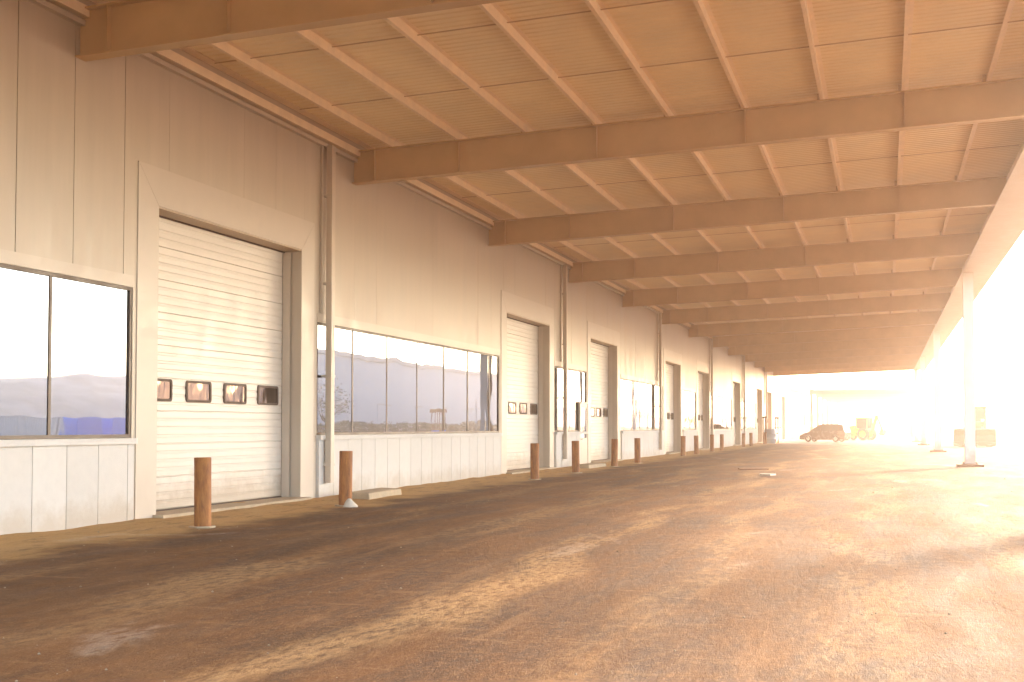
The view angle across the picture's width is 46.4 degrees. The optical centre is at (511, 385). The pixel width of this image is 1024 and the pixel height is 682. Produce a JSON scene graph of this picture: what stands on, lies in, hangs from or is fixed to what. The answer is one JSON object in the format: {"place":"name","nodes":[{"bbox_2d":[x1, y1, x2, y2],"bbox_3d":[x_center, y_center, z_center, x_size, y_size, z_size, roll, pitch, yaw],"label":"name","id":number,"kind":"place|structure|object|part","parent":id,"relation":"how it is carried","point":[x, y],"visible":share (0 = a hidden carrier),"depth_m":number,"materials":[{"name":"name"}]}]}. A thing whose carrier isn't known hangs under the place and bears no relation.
{"place":"outdoors","nodes":[
{"label":"outdoors","id":0,"kind":"place"},
{"bbox_2d":[0,431,1023,681],"bbox_3d":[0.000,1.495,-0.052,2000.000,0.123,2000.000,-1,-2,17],"label":"ground","id":1,"kind":"structure","parent":0,"point":[656,575],"depth_m":11.92,"materials":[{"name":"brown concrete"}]},
{"bbox_2d":[188,457,215,527],"bbox_3d":[-4.728,1.708,18.247,0.400,1.215,0.408,-1,-3,10],"label":"bollard","id":2,"kind":"object","parent":1,"relation":"on","point":[202,492],"visible":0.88,"depth_m":18.14,"materials":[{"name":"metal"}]},
{"bbox_2d":[335,451,352,506],"bbox_3d":[-3.229,1.877,23.172,0.404,1.218,0.373,1,-2,-22],"label":"bollard","id":3,"kind":"object","parent":1,"relation":"on","point":[345,472],"visible":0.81,"depth_m":23.07,"materials":[{"name":"metal"}]},
{"bbox_2d":[343,498,357,506],"bbox_3d":[-3.116,2.273,22.915,0.330,0.210,0.303,-1,-2,17],"label":"cement lump","id":4,"kind":"object","parent":1,"relation":"on","point":[349,502],"visible":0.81,"depth_m":22.85,"materials":[{"name":"white concrete"}]},
{"bbox_2d":[352,487,401,498],"bbox_3d":[-2.984,2.364,26.007,0.541,0.170,2.000,2,-2,14],"label":"concrete block","id":5,"kind":"object","parent":1,"relation":"on","point":[376,493],"depth_m":25.57,"materials":[{"name":"beige concrete"}]},
{"bbox_2d":[0,0,789,534],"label":"warehouse building","id":6,"kind":"structure","parent":1,"relation":"on","point":[252,290],"depth_m":23.54,"materials":[{"name":"white metal"}]},
{"bbox_2d":[0,249,137,446],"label":"window","id":7,"kind":"structure","parent":6,"relation":"in","point":[66,341],"depth_m":17.65,"materials":[{"name":"clear glass"}]},
{"bbox_2d":[134,161,314,518],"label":"sectional door","id":8,"kind":"structure","parent":6,"relation":"in","point":[213,321],"depth_m":22.31,"materials":[{"name":"white paint"}]},
{"bbox_2d":[316,313,502,439],"bbox_3d":[-2.282,0.013,31.488,0.230,2.708,12.660,-1,-2,17],"label":"window","id":9,"kind":"structure","parent":6,"relation":"in","point":[386,386],"depth_m":30.19,"materials":[{"name":"clear glass"}]},
{"bbox_2d":[501,290,555,473],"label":"sectional door","id":10,"kind":"structure","parent":6,"relation":"in","point":[521,337],"depth_m":41.24,"materials":[{"name":"white paint"}]},
{"bbox_2d":[554,361,588,434],"bbox_3d":[2.281,0.523,46.099,0.230,2.708,4.970,-1,-2,17],"label":"window","id":11,"kind":"structure","parent":6,"relation":"in","point":[577,377],"depth_m":46.12,"materials":[{"name":"clear glass"}]},
{"bbox_2d":[578,402,587,463],"bbox_3d":[2.863,1.934,47.775,0.172,2.530,1.330,-1,-2,17],"label":"personnel door","id":12,"kind":"structure","parent":6,"relation":"in","point":[582,406],"depth_m":47.70,"materials":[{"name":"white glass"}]},
{"bbox_2d":[587,321,622,462],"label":"sectional door","id":13,"kind":"structure","parent":6,"relation":"in","point":[599,353],"depth_m":52.52,"materials":[{"name":"white paint"}]},
{"bbox_2d":[621,374,664,432],"bbox_3d":[6.597,1.006,59.917,0.230,2.708,10.900,-1,-2,17],"label":"window","id":14,"kind":"structure","parent":6,"relation":"in","point":[639,399],"depth_m":59.13,"materials":[{"name":"clear glass"}]},
{"bbox_2d":[663,348,682,453],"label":"sectional door","id":15,"kind":"structure","parent":6,"relation":"in","point":[669,368],"depth_m":69.71,"materials":[{"name":"white paint"}]},
{"bbox_2d":[682,386,697,431],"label":"window","id":16,"kind":"structure","parent":6,"relation":"in","point":[688,397],"depth_m":73.92,"materials":[{"name":"clear glass"}]},
{"bbox_2d":[696,360,709,449],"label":"sectional door","id":17,"kind":"structure","parent":6,"relation":"in","point":[702,368],"depth_m":81.28,"materials":[{"name":"white paint"}]},
{"bbox_2d":[710,392,732,430],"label":"window","id":18,"kind":"structure","parent":6,"relation":"in","point":[722,414],"depth_m":88.75,"materials":[{"name":"clear glass"}]},
{"bbox_2d":[732,373,741,445],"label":"sectional door","id":19,"kind":"structure","parent":6,"relation":"in","point":[736,378],"depth_m":99.66,"materials":[{"name":"white paint"}]},
{"bbox_2d":[741,398,756,429],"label":"window","id":20,"kind":"structure","parent":6,"relation":"in","point":[750,405],"depth_m":106.66,"materials":[{"name":"clear glass"}]},
{"bbox_2d":[756,381,762,442],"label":"sectional door","id":21,"kind":"structure","parent":6,"relation":"in","point":[759,386],"depth_m":117.66,"materials":[{"name":"white paint"}]},
{"bbox_2d":[767,385,771,428],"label":"sectional door","id":22,"kind":"structure","parent":6,"relation":"in","point":[769,389],"depth_m":127.59,"materials":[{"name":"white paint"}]},
{"bbox_2d":[772,404,781,429],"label":"window","id":23,"kind":"structure","parent":6,"relation":"in","point":[776,410],"depth_m":133.49,"materials":[{"name":"clear glass"}]},
{"bbox_2d":[781,390,786,439],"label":"sectional door","id":24,"kind":"structure","parent":6,"relation":"in","point":[783,394],"depth_m":144.79,"materials":[{"name":"white paint"}]},
{"bbox_2d":[528,443,540,479],"bbox_3d":[0.662,2.311,35.142,0.373,1.218,0.405,1,-2,-17],"label":"bollard","id":25,"kind":"object","parent":1,"relation":"on","point":[534,461],"visible":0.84,"depth_m":35.03,"materials":[{"name":"metal"}]},
{"bbox_2d":[75,0,1023,466],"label":"loading canopy","id":26,"kind":"object","parent":1,"relation":"on","point":[801,186],"visible":0.99,"depth_m":25.69,"materials":[{"name":"beige paint"}]},
{"bbox_2d":[570,441,581,472],"bbox_3d":[2.127,2.454,39.811,0.400,1.215,0.408,-2,-3,35],"label":"bollard","id":27,"kind":"object","parent":1,"relation":"on","point":[575,459],"visible":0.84,"depth_m":39.71,"materials":[{"name":"metal"}]},
{"bbox_2d":[580,463,605,468],"bbox_3d":[2.995,3.041,45.080,0.542,0.180,2.200,1,-1,21],"label":"concrete block","id":28,"kind":"object","parent":1,"relation":"on","point":[590,465],"depth_m":44.58,"materials":[{"name":"beige concrete"}]},
{"bbox_2d":[609,439,619,466],"bbox_3d":[3.964,2.674,46.150,0.400,1.215,0.409,-1,-3,40],"label":"bollard","id":29,"kind":"object","parent":1,"relation":"on","point":[614,452],"visible":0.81,"depth_m":46.05,"materials":[{"name":"metal"}]},
{"bbox_2d":[634,438,640,462],"bbox_3d":[5.338,2.844,50.758,0.408,1.215,0.400,-3,-3,40],"label":"bollard","id":30,"kind":"object","parent":1,"relation":"on","point":[637,454],"visible":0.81,"depth_m":50.65,"materials":[{"name":"metal"}]},
{"bbox_2d":[681,436,685,455],"bbox_3d":[9.029,3.276,63.105,0.374,1.218,0.403,0,-2,6],"label":"bollard","id":31,"kind":"object","parent":1,"relation":"on","point":[683,445],"visible":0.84,"depth_m":63.00,"materials":[{"name":"metal"}]},
{"bbox_2d":[694,435,698,453],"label":"bollard","id":32,"kind":"object","parent":1,"relation":"on","point":[696,446],"visible":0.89,"depth_m":67.49,"materials":[{"name":"metal"}]},
{"bbox_2d":[709,434,714,451],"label":"bollard","id":33,"kind":"object","parent":1,"relation":"on","point":[711,442],"visible":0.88,"depth_m":73.49,"materials":[{"name":"metal"}]},
{"bbox_2d":[720,434,723,449],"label":"bollard","id":34,"kind":"object","parent":1,"relation":"on","point":[721,441],"visible":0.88,"depth_m":77.97,"materials":[{"name":"metal"}]},
{"bbox_2d":[742,433,744,446],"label":"bollard","id":35,"kind":"object","parent":1,"relation":"on","point":[743,439],"visible":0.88,"depth_m":89.89,"materials":[{"name":"metal"}]},
{"bbox_2d":[749,433,752,445],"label":"bollard","id":36,"kind":"object","parent":1,"relation":"on","point":[750,439],"visible":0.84,"depth_m":95.05,"materials":[{"name":"metal"}]},
{"bbox_2d":[738,468,768,469],"bbox_3d":[8.733,3.036,43.485,1.100,0.050,0.852,0,-2,-6],"label":"board scrap","id":37,"kind":"object","parent":1,"relation":"on","point":[753,468],"visible":1,"depth_m":43.16,"materials":[{"name":"brown wood"}]},
{"bbox_2d":[762,416,766,443],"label":"guard frame","id":38,"kind":"object","parent":1,"relation":"on","point":[763,417],"visible":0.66,"depth_m":108.25,"materials":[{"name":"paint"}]},
{"bbox_2d":[764,432,766,443],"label":"bollard","id":39,"kind":"object","parent":1,"relation":"on","point":[765,437],"visible":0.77,"depth_m":106.22,"materials":[{"name":"concrete"}]},
{"bbox_2d":[760,473,775,475],"bbox_3d":[8.042,2.815,37.745,0.465,0.050,0.600,-1,-2,27],"label":"board scrap","id":40,"kind":"object","parent":1,"relation":"on","point":[765,474],"visible":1,"depth_m":37.54,"materials":[{"name":"white wood"}]},
{"bbox_2d":[764,429,775,443],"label":"storage drum","id":41,"kind":"object","parent":1,"relation":"on","point":[771,435],"visible":0.73,"depth_m":111.32,"materials":[{"name":"white plastic"}]},
{"bbox_2d":[775,417,778,442],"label":"guard frame","id":42,"kind":"object","parent":1,"relation":"on","point":[777,418],"visible":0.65,"depth_m":115.04,"materials":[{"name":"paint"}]},
{"bbox_2d":[790,388,808,437],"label":"pale annex","id":43,"kind":"object","parent":1,"relation":"on","point":[798,411],"visible":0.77,"depth_m":166.18,"materials":[{"name":"white paint"}]},
{"bbox_2d":[808,408,821,423],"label":"tree","id":44,"kind":"object","parent":1,"relation":"on","point":[814,417],"visible":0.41,"depth_m":337.68,"materials":[{"name":"green plant"}]},
{"bbox_2d":[799,424,850,441],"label":"minivan","id":45,"kind":"object","parent":1,"relation":"on","point":[838,432],"visible":1,"depth_m":123.82,"materials":[{"name":"red paint"}]},
{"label":"side window","id":46,"kind":"part","parent":45,"relation":"part of","materials":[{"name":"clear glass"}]},
{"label":"side window","id":47,"kind":"part","parent":45,"relation":"part of","materials":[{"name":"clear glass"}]},
{"bbox_2d":[809,387,913,436],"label":"steel frame shed","id":48,"kind":"structure","parent":1,"relation":"on","point":[903,398],"depth_m":203.51,"materials":[{"name":"white metal"}]},
{"bbox_2d":[845,415,885,439],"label":"backhoe loader","id":49,"kind":"object","parent":1,"relation":"on","point":[864,427],"visible":0.74,"depth_m":139.19,"materials":[{"name":"yellow paint"}]},
{"bbox_2d":[808,423,1023,432],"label":"fence","id":50,"kind":"object","parent":1,"relation":"on","point":[951,429],"visible":0.34,"depth_m":310.23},
{"bbox_2d":[953,406,995,446],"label":"stacked crates","id":51,"kind":"object","parent":1,"relation":"on","point":[985,435],"visible":0.66,"depth_m":92.34,"materials":[{"name":"beige paint"}]},
{"bbox_2d":[790,232,1023,416],"label":"sky","id":52,"kind":"structure","parent":0,"point":[999,307],"materials":[{"name":"white"}]},
{"bbox_2d":[808,414,1023,427],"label":"hill","id":53,"kind":"structure","parent":0,"point":[846,419],"depth_m":637.50,"materials":[{"name":"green plant"}]},
{"bbox_2d":[989,422,1023,430],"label":"hill","id":54,"kind":"structure","parent":0,"point":[1011,425],"depth_m":577.96,"materials":[{"name":"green plant"}]}
]}

